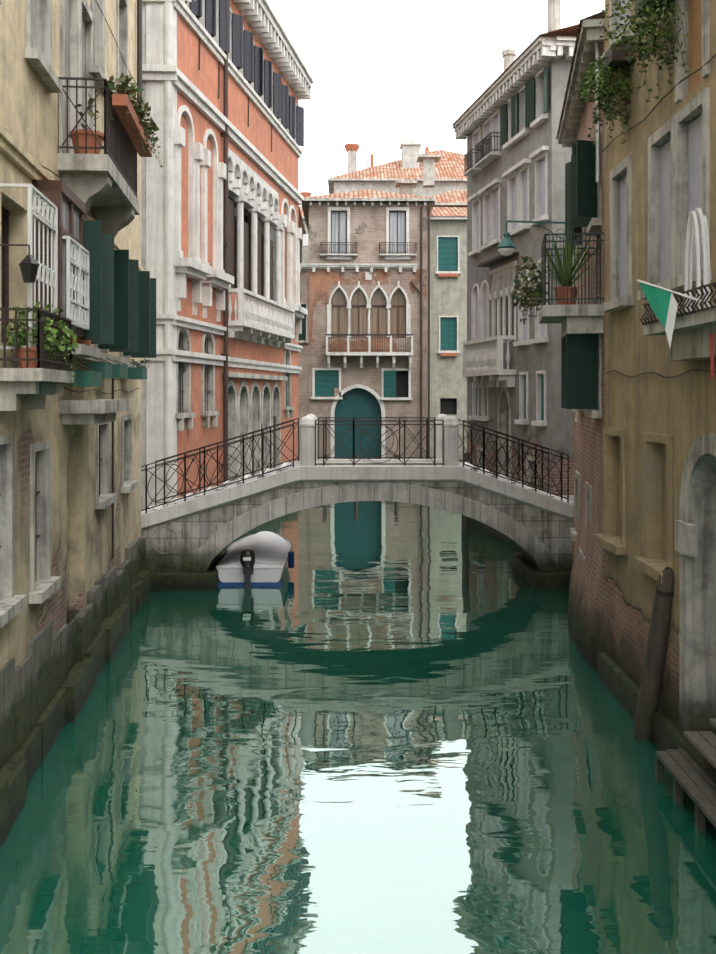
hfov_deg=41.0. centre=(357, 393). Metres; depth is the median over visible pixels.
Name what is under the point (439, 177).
buildings
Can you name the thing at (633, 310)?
cream brick building
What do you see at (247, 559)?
outboard motor
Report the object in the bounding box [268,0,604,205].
sky
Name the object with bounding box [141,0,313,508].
pink palazzo
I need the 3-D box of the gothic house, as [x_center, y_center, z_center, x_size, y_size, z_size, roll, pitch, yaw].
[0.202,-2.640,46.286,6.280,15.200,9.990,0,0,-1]
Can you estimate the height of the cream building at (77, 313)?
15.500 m
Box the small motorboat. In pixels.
[215,531,291,585]
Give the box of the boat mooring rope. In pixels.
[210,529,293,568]
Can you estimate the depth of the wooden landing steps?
9.14 m
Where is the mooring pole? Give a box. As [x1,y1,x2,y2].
[632,567,674,740]
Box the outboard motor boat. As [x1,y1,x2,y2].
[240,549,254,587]
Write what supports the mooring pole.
in the canal water
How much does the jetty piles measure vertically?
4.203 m
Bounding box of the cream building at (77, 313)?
[0,0,162,848]
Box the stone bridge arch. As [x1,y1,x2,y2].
[141,414,573,590]
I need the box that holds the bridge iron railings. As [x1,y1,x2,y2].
[141,417,568,513]
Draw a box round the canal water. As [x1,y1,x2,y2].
[0,501,715,953]
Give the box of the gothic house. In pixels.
[298,177,435,459]
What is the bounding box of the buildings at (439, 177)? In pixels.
[298,140,466,461]
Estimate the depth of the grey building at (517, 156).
24.73 m
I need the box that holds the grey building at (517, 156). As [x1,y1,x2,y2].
[451,0,578,547]
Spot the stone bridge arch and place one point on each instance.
(189, 539)
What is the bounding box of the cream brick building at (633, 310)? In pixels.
[497,0,715,783]
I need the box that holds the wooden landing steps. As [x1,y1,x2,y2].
[655,718,715,831]
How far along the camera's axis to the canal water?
9.70 m
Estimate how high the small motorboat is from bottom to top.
0.710 m
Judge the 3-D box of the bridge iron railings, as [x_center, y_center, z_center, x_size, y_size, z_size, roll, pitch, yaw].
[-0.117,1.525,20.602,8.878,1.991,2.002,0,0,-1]

